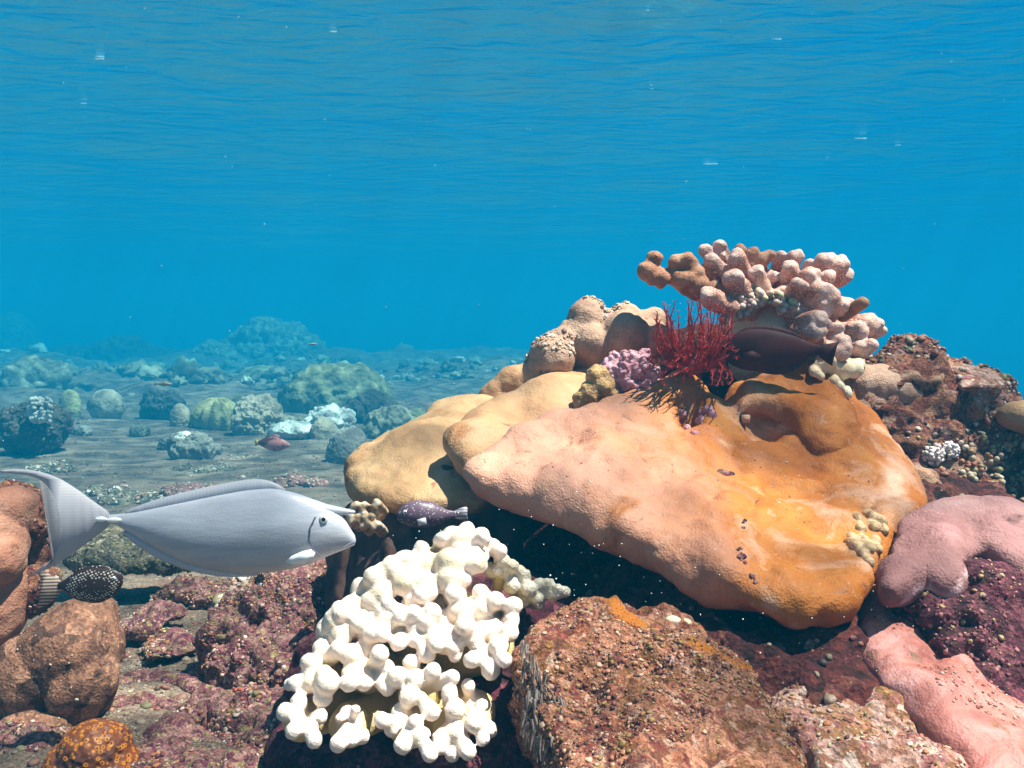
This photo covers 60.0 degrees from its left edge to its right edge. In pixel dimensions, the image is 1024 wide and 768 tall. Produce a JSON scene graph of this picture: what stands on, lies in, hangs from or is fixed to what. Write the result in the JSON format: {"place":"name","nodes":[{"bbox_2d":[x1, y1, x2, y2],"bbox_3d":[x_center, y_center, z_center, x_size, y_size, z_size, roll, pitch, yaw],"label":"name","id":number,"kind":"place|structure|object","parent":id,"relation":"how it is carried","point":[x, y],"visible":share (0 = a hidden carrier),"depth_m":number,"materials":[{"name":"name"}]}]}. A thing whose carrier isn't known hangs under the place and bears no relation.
{"place":"outdoors","nodes":[
{"label":"outdoors","id":0,"kind":"place"},
{"bbox_2d":[0,478,62,619],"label":"encrusted rock","id":1,"kind":"object","parent":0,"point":[39,555],"visible":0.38,"depth_m":1.50,"materials":[{"name":"brown stone"}]},
{"bbox_2d":[37,563,123,607],"bbox_3d":[-0.594,0.276,1.219,0.115,0.060,0.019,0,3,-6],"label":"spotted fish","id":2,"kind":"object","parent":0,"point":[96,584],"visible":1,"depth_m":1.21},
{"bbox_2d":[0,469,355,576],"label":"unicornfish","id":3,"kind":"object","parent":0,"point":[248,528],"visible":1,"depth_m":1.04,"materials":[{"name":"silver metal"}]},
{"bbox_2d":[0,345,529,767],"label":"seabed","id":4,"kind":"structure","parent":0,"point":[133,455],"depth_m":9.96,"materials":[{"name":"grey sand"}]},
{"bbox_2d":[0,486,39,645],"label":"lobed coral","id":5,"kind":"object","parent":4,"relation":"on","point":[19,509],"visible":0.84,"depth_m":1.44},
{"bbox_2d":[0,311,42,349],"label":"reef outcrop","id":6,"kind":"object","parent":4,"relation":"on","point":[18,330],"visible":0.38,"depth_m":58.40,"materials":[{"name":"blue stone"}]},
{"bbox_2d":[0,719,71,753],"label":"rubble rock","id":7,"kind":"object","parent":4,"relation":"on","point":[33,735],"visible":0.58,"depth_m":1.28,"materials":[{"name":"pink stone"}]},
{"bbox_2d":[0,402,74,454],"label":"rock","id":8,"kind":"object","parent":4,"relation":"on","point":[20,433],"visible":0.77,"depth_m":9.29,"materials":[{"name":"stone"}]},
{"bbox_2d":[26,396,52,423],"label":"brain coral","id":9,"kind":"object","parent":8,"relation":"on","point":[39,409],"visible":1,"depth_m":9.01},
{"bbox_2d":[0,354,74,389],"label":"reef outcrop","id":10,"kind":"object","parent":4,"relation":"on","point":[34,371],"visible":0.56,"depth_m":18.29,"materials":[{"name":"teal stone"}]},
{"bbox_2d":[25,460,76,472],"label":"rubble bank","id":11,"kind":"structure","parent":4,"relation":"on","point":[63,466],"depth_m":8.05,"materials":[{"name":"grey gravel"}]},
{"bbox_2d":[0,598,125,727],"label":"boulder coral","id":12,"kind":"object","parent":4,"relation":"on","point":[60,663],"visible":0.77,"depth_m":1.35},
{"bbox_2d":[59,389,81,417],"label":"dome coral","id":13,"kind":"object","parent":4,"relation":"on","point":[70,400],"visible":0.63,"depth_m":13.64},
{"bbox_2d":[70,425,93,435],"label":"dome coral","id":14,"kind":"object","parent":4,"relation":"on","point":[83,430],"visible":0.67,"depth_m":11.19},
{"bbox_2d":[41,718,140,767],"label":"pitted sponge","id":15,"kind":"object","parent":4,"relation":"on","point":[100,743],"visible":0.98,"depth_m":1.19},
{"bbox_2d":[81,483,129,496],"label":"rubble bank","id":16,"kind":"structure","parent":4,"relation":"on","point":[91,490],"depth_m":6.87,"materials":[{"name":"grey gravel"}]},
{"bbox_2d":[86,389,125,418],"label":"dome coral","id":17,"kind":"object","parent":4,"relation":"on","point":[105,404],"visible":0.85,"depth_m":14.28},
{"bbox_2d":[83,335,158,361],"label":"reef outcrop","id":18,"kind":"object","parent":4,"relation":"on","point":[113,348],"visible":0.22,"depth_m":41.53,"materials":[{"name":"blue stone"}]},
{"bbox_2d":[62,524,190,576],"bbox_3d":[-0.925,0.412,2.154,0.389,0.128,0.221,1,3,14],"label":"rubble rock","id":19,"kind":"object","parent":4,"relation":"on","point":[111,546],"visible":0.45,"depth_m":2.07,"materials":[{"name":"grey stone"}]},
{"bbox_2d":[96,491,162,505],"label":"rubble bank","id":20,"kind":"structure","parent":4,"relation":"on","point":[134,497],"depth_m":6.44,"materials":[{"name":"grey gravel"}]},
{"bbox_2d":[129,423,150,436],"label":"dome coral","id":21,"kind":"object","parent":4,"relation":"on","point":[141,430],"visible":0.84,"depth_m":11.29},
{"bbox_2d":[111,669,204,710],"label":"rock","id":22,"kind":"structure","parent":4,"relation":"on","point":[187,683],"depth_m":1.50,"materials":[{"name":"pink stone"}]},
{"bbox_2d":[122,598,195,661],"bbox_3d":[-0.695,0.484,1.722,0.144,0.071,0.271,-1,3,-26],"label":"rubble rock","id":23,"kind":"object","parent":4,"relation":"on","point":[148,620],"visible":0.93,"depth_m":1.70,"materials":[{"name":"stone"}]},
{"bbox_2d":[139,387,185,419],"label":"rock","id":24,"kind":"object","parent":4,"relation":"on","point":[159,404],"visible":0.81,"depth_m":14.60,"materials":[{"name":"stone"}]},
{"bbox_2d":[154,382,171,385],"bbox_3d":[-2.360,0.000,6.000,0.126,0.031,0.012,0,3,0],"label":"fish","id":25,"kind":"object","parent":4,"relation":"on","point":[164,383],"visible":1,"depth_m":6.00},
{"bbox_2d":[158,435,168,449],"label":"dome coral","id":26,"kind":"object","parent":4,"relation":"on","point":[162,444],"visible":0.31,"depth_m":9.91},
{"bbox_2d":[169,403,190,426],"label":"dome coral","id":27,"kind":"object","parent":4,"relation":"on","point":[179,415],"visible":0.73,"depth_m":12.16},
{"bbox_2d":[159,482,214,496],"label":"rubble bank","id":28,"kind":"structure","parent":4,"relation":"on","point":[173,489],"depth_m":6.82,"materials":[{"name":"grey gravel"}]},
{"bbox_2d":[165,431,215,459],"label":"rock","id":29,"kind":"object","parent":4,"relation":"on","point":[196,445],"visible":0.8,"depth_m":9.09,"materials":[{"name":"stone"}]},
{"bbox_2d":[166,431,190,444],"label":"brain coral","id":30,"kind":"object","parent":29,"relation":"on","point":[186,433],"visible":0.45,"depth_m":9.15},
{"bbox_2d":[149,573,232,608],"bbox_3d":[-0.743,0.480,2.053,0.190,0.073,0.111,0,3,0],"label":"rubble rock","id":31,"kind":"object","parent":4,"relation":"on","point":[192,591],"visible":0.73,"depth_m":2.02,"materials":[{"name":"stone"}]},
{"bbox_2d":[130,712,266,767],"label":"rubble rock","id":32,"kind":"object","parent":4,"relation":"on","point":[167,735],"visible":0.77,"depth_m":1.24,"materials":[{"name":"pink stone"}]},
{"bbox_2d":[171,462,235,473],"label":"rubble bank","id":33,"kind":"structure","parent":4,"relation":"on","point":[205,468],"depth_m":8.28,"materials":[{"name":"grey gravel"}]},
{"bbox_2d":[190,397,235,430],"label":"dome coral","id":34,"kind":"object","parent":4,"relation":"on","point":[213,413],"visible":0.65,"depth_m":11.97},
{"bbox_2d":[190,339,237,356],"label":"reef outcrop","id":35,"kind":"object","parent":4,"relation":"on","point":[219,348],"visible":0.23,"depth_m":37.63,"materials":[{"name":"teal stone"}]},
{"bbox_2d":[213,443,222,455],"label":"dome coral","id":36,"kind":"object","parent":4,"relation":"on","point":[218,448],"visible":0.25,"depth_m":9.46},
{"bbox_2d":[207,577,249,610],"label":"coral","id":37,"kind":"structure","parent":4,"relation":"on","point":[217,597],"depth_m":2.06},
{"bbox_2d":[176,682,284,747],"bbox_3d":[-0.389,0.520,1.328,0.335,0.114,0.189,1,3,22],"label":"rubble rock","id":38,"kind":"object","parent":4,"relation":"on","point":[221,714],"visible":0.36,"depth_m":1.33,"materials":[{"name":"pink stone"}]},
{"bbox_2d":[232,395,243,402],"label":"dome coral","id":39,"kind":"object","parent":4,"relation":"on","point":[235,399],"visible":0.07,"depth_m":13.95},
{"bbox_2d":[0,384,479,767],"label":"rubble","id":40,"kind":"object","parent":4,"relation":"on","point":[138,721],"visible":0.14,"depth_m":1.63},
{"bbox_2d":[245,703,265,709],"bbox_3d":[-0.382,0.497,1.318,0.041,0.040,0.029,0,3,0],"label":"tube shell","id":41,"kind":"object","parent":4,"relation":"on","point":[261,705],"visible":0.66,"depth_m":1.32},
{"bbox_2d":[230,393,283,435],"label":"dome coral","id":42,"kind":"object","parent":4,"relation":"on","point":[253,414],"visible":0.73,"depth_m":11.22},
{"bbox_2d":[191,574,325,688],"bbox_3d":[-0.413,0.463,1.536,0.251,0.218,0.394,-1,3,-27],"label":"rubble rock","id":43,"kind":"object","parent":4,"relation":"on","point":[252,632],"visible":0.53,"depth_m":1.54,"materials":[{"name":"stone"}]},
{"bbox_2d":[0,342,523,391],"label":"rubble","id":44,"kind":"object","parent":4,"relation":"on","point":[183,370],"visible":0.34,"depth_m":22.38,"materials":[{"name":"teal stone"}]},
{"bbox_2d":[238,365,292,377],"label":"dome coral","id":45,"kind":"object","parent":4,"relation":"on","point":[253,370],"visible":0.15,"depth_m":22.36},
{"bbox_2d":[255,435,289,450],"bbox_3d":[-1.623,0.399,6.000,0.235,0.113,0.046,0,3,0],"label":"wrasse","id":46,"kind":"object","parent":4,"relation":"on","point":[274,442],"visible":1,"depth_m":5.99,"materials":[{"name":"pink"}]},
{"bbox_2d":[219,316,326,358],"bbox_3d":[-10.880,-0.738,40.370,5.416,4.743,5.456,0,3,0],"label":"reef outcrop","id":47,"kind":"object","parent":4,"relation":"on","point":[269,337],"visible":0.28,"depth_m":38.47,"materials":[{"name":"teal stone"}]},
{"bbox_2d":[246,558,326,586],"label":"rubble rock","id":48,"kind":"object","parent":4,"relation":"on","point":[315,572],"visible":0.14,"depth_m":1.86,"materials":[{"name":"stone"}]},
{"bbox_2d":[267,420,311,439],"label":"dome coral","id":49,"kind":"object","parent":4,"relation":"on","point":[290,430],"visible":0.75,"depth_m":10.89},
{"bbox_2d":[283,414,296,421],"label":"dome coral","id":50,"kind":"object","parent":4,"relation":"on","point":[288,417],"visible":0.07,"depth_m":11.57},
{"bbox_2d":[271,471,328,487],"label":"rubble bank","id":51,"kind":"structure","parent":4,"relation":"on","point":[293,479],"depth_m":7.27,"materials":[{"name":"grey gravel"}]},
{"bbox_2d":[296,416,304,421],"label":"dome coral","id":52,"kind":"object","parent":4,"relation":"on","point":[299,418],"visible":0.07,"depth_m":12.11},
{"bbox_2d":[309,416,337,439],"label":"dome coral","id":53,"kind":"object","parent":4,"relation":"on","point":[322,427],"visible":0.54,"depth_m":10.84},
{"bbox_2d":[304,403,356,430],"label":"dome coral","id":54,"kind":"object","parent":4,"relation":"on","point":[340,418],"visible":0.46,"depth_m":11.94},
{"bbox_2d":[277,362,394,413],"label":"dome coral","id":55,"kind":"object","parent":4,"relation":"on","point":[308,388],"visible":0.56,"depth_m":15.05},
{"bbox_2d":[325,427,368,464],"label":"dome coral","id":56,"kind":"object","parent":4,"relation":"on","point":[343,444],"visible":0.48,"depth_m":8.64},
{"bbox_2d":[340,389,398,423],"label":"rock","id":57,"kind":"object","parent":4,"relation":"on","point":[362,405],"visible":0.33,"depth_m":13.12,"materials":[{"name":"stone"}]},
{"bbox_2d":[361,404,415,438],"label":"dome coral","id":58,"kind":"object","parent":4,"relation":"on","point":[380,421],"visible":0.48,"depth_m":11.05},
{"bbox_2d":[411,408,425,417],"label":"dome coral","id":59,"kind":"object","parent":4,"relation":"on","point":[417,412],"visible":0.22,"depth_m":12.57},
{"bbox_2d":[264,569,576,767],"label":"coral base rock","id":60,"kind":"object","parent":4,"relation":"on","point":[501,749],"visible":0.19,"depth_m":1.13,"materials":[{"name":"stone"}]},
{"bbox_2d":[483,555,570,609],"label":"finger coral","id":61,"kind":"object","parent":60,"relation":"on","point":[517,580],"visible":0.94,"depth_m":1.19},
{"bbox_2d":[507,595,807,767],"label":"encrusted rock","id":62,"kind":"object","parent":4,"relation":"on","point":[632,691],"visible":0.93,"depth_m":1.00,"materials":[{"name":"brown stone"}]},
{"bbox_2d":[519,640,570,767],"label":"algae fringe","id":63,"kind":"object","parent":62,"relation":"hanging from","point":[531,701],"visible":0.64,"depth_m":0.99,"materials":[{"name":"plant"}]},
{"bbox_2d":[520,322,1015,705],"bbox_3d":[0.492,0.395,1.771,1.759,1.068,1.305,-1,3,-28],"label":"reef rock","id":64,"kind":"object","parent":4,"relation":"on","point":[577,564],"visible":0.06,"depth_m":1.23,"materials":[{"name":"brown stone"}]},
{"bbox_2d":[343,394,492,514],"bbox_3d":[-0.108,0.134,1.745,0.361,0.203,0.528,1,3,27],"label":"plate coral","id":65,"kind":"object","parent":64,"relation":"on","point":[394,470],"visible":0.47,"depth_m":1.59},
{"bbox_2d":[324,464,525,611],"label":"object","id":66,"kind":"object","parent":64,"relation":"on","point":[346,567],"visible":0.11,"depth_m":1.54,"materials":[{"name":"brown stone"}]},
{"bbox_2d":[345,498,388,537],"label":"finger coral","id":67,"kind":"object","parent":66,"relation":"on","point":[366,518],"visible":0.98,"depth_m":1.44},
{"bbox_2d":[479,363,525,396],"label":"lobed coral","id":68,"kind":"object","parent":64,"relation":"on","point":[506,379],"visible":0.38,"depth_m":1.96},
{"bbox_2d":[442,368,587,475],"bbox_3d":[0.070,0.058,1.690,0.514,0.193,0.177,-2,4,-40],"label":"plate coral","id":69,"kind":"object","parent":64,"relation":"on","point":[479,429],"visible":0.38,"depth_m":1.63},
{"bbox_2d":[572,364,618,408],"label":"coral","id":70,"kind":"object","parent":69,"relation":"on","point":[598,384],"visible":0.71,"depth_m":1.64},
{"bbox_2d":[522,295,670,381],"bbox_3d":[0.176,-0.089,1.831,0.311,0.190,0.167,0,3,0],"label":"boulder coral","id":71,"kind":"object","parent":69,"relation":"on","point":[590,331],"visible":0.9,"depth_m":1.78},
{"bbox_2d":[601,348,660,393],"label":"cauliflower coral","id":72,"kind":"object","parent":69,"relation":"on","point":[630,369],"visible":0.74,"depth_m":1.65},
{"bbox_2d":[666,615,691,624],"bbox_3d":[0.199,0.309,1.124,0.059,0.031,0.027,0,3,0],"label":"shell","id":73,"kind":"object","parent":64,"relation":"on","point":[673,619],"visible":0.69,"depth_m":1.12},
{"bbox_2d":[462,360,927,629],"bbox_3d":[0.370,0.132,1.534,0.600,0.339,0.775,2,3,36],"label":"plate coral","id":74,"kind":"object","parent":64,"relation":"on","point":[771,442],"visible":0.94,"depth_m":1.38},
{"bbox_2d":[647,295,738,386],"bbox_3d":[0.332,-0.078,1.625,0.184,0.162,0.152,0,3,0],"label":"feather star","id":75,"kind":"object","parent":74,"relation":"on","point":[702,357],"visible":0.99,"depth_m":1.63,"materials":[{"name":"red"}]},
{"bbox_2d":[679,405,717,434],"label":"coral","id":76,"kind":"object","parent":74,"relation":"on","point":[708,409],"visible":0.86,"depth_m":1.61},
{"bbox_2d":[808,341,864,398],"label":"finger coral","id":77,"kind":"object","parent":74,"relation":"on","point":[838,372],"visible":0.67,"depth_m":1.69},
{"bbox_2d":[698,239,887,361],"bbox_3d":[0.554,-0.168,1.765,0.408,0.248,0.221,0,3,0],"label":"knob coral","id":78,"kind":"object","parent":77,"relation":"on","point":[827,312],"visible":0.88,"depth_m":1.72},
{"bbox_2d":[637,243,776,310],"bbox_3d":[0.392,-0.212,1.765,0.297,0.135,0.080,-1,3,-15],"label":"knob coral","id":79,"kind":"object","parent":78,"relation":"attached to","point":[688,275],"visible":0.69,"depth_m":1.73},
{"bbox_2d":[720,287,799,324],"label":"tufted coral","id":80,"kind":"object","parent":78,"relation":"on","point":[758,297],"visible":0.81,"depth_m":1.70},
{"bbox_2d":[843,508,888,566],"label":"knob coral","id":81,"kind":"object","parent":74,"relation":"on","point":[862,545],"visible":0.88,"depth_m":1.30},
{"bbox_2d":[728,307,816,380],"bbox_3d":[0.558,-0.077,1.816,0.221,0.185,0.150,0,3,0],"label":"dome coral","id":82,"kind":"object","parent":64,"relation":"on","point":[768,316],"visible":0.12,"depth_m":1.76},
{"bbox_2d":[862,333,1023,499],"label":"encrusted rock","id":83,"kind":"object","parent":64,"relation":"on","point":[936,412],"visible":0.22,"depth_m":1.76,"materials":[{"name":"brown stone"}]},
{"bbox_2d":[848,363,922,407],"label":"encrusting coral","id":84,"kind":"object","parent":83,"relation":"on","point":[878,382],"visible":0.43,"depth_m":1.76},
{"bbox_2d":[921,443,945,465],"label":"button coral","id":85,"kind":"object","parent":83,"relation":"attached to","point":[932,454],"visible":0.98,"depth_m":1.72},
{"bbox_2d":[942,441,960,459],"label":"button coral","id":86,"kind":"object","parent":83,"relation":"attached to","point":[952,446],"visible":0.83,"depth_m":1.72},
{"bbox_2d":[949,362,1011,422],"bbox_3d":[0.933,0.029,1.839,0.224,0.152,0.136,0,3,0],"label":"rock","id":87,"kind":"object","parent":83,"relation":"on","point":[977,406],"visible":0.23,"depth_m":1.78,"materials":[{"name":"stone"}]},
{"bbox_2d":[939,438,1023,502],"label":"bead algae","id":88,"kind":"object","parent":83,"relation":"attached to","point":[980,470],"visible":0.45,"depth_m":1.72,"materials":[{"name":"white plant"}]},
{"bbox_2d":[958,368,1004,392],"bbox_3d":[0.970,-0.007,1.835,0.084,0.048,0.212,1,3,26],"label":"coral ledge","id":89,"kind":"object","parent":83,"relation":"on","point":[993,382],"visible":0.77,"depth_m":1.77,"materials":[{"name":"stone"}]},
{"bbox_2d":[996,400,1023,435],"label":"lobed coral","id":90,"kind":"object","parent":83,"relation":"on","point":[1009,415],"visible":1,"depth_m":1.73},
{"bbox_2d":[770,638,967,767],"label":"encrusted rock","id":91,"kind":"object","parent":4,"relation":"on","point":[879,729],"visible":0.47,"depth_m":0.98,"materials":[{"name":"stone"}]},
{"bbox_2d":[857,583,1023,767],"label":"pink ridge coral","id":92,"kind":"object","parent":4,"relation":"on","point":[960,704],"visible":0.52,"depth_m":1.04},
{"bbox_2d":[892,557,1023,702],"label":"hollow rock","id":93,"kind":"object","parent":4,"relation":"on","point":[980,622],"visible":0.48,"depth_m":1.14,"materials":[{"name":"purple stone"}]},
{"bbox_2d":[875,495,1023,607],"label":"mauve coral","id":94,"kind":"object","parent":93,"relation":"on","point":[936,542],"visible":0.87,"depth_m":1.25},
{"bbox_2d":[276,521,522,762],"bbox_3d":[-0.124,0.335,1.113,0.274,0.286,0.339,2,3,33],"label":"finger coral","id":95,"kind":"object","parent":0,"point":[399,615],"visible":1,"depth_m":1.09},
{"bbox_2d":[397,500,467,527],"bbox_3d":[-0.120,0.196,1.341,0.106,0.041,0.035,0,3,-8],"label":"boxfish","id":96,"kind":"object","parent":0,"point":[419,513],"visible":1,"depth_m":1.33,"materials":[{"name":"purple"}]},
{"bbox_2d":[3,13,941,682],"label":"drifting specks","id":97,"kind":"object","parent":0,"point":[621,543],"visible":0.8,"depth_m":0.96,"materials":[{"name":"white"}]},
{"bbox_2d":[0,0,1023,319],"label":"water surface","id":98,"kind":"object","parent":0,"point":[390,158],"visible":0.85,"depth_m":16.84,"materials":[{"name":"blue liquid"}]},
{"bbox_2d":[82,10,952,163],"bbox_3d":[5.157,-4.369,16.169,22.814,0.011,8.506,-2,3,-34],"label":"foam","id":99,"kind":"object","parent":98,"relation":"on","point":[651,88],"visible":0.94,"depth_m":11.98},
{"bbox_2d":[26,4,1023,399],"label":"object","id":100,"kind":"structure","parent":0,"point":[997,342],"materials":[{"name":"blue liquid"}]},
{"bbox_2d":[721,325,839,374],"bbox_3d":[0.496,-0.063,1.639,0.215,0.092,0.035,0,3,4],"label":"surgeonfish","id":101,"kind":"object","parent":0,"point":[773,350],"visible":0.94,"depth_m":1.63,"materials":[{"name":"black"}]}
]}

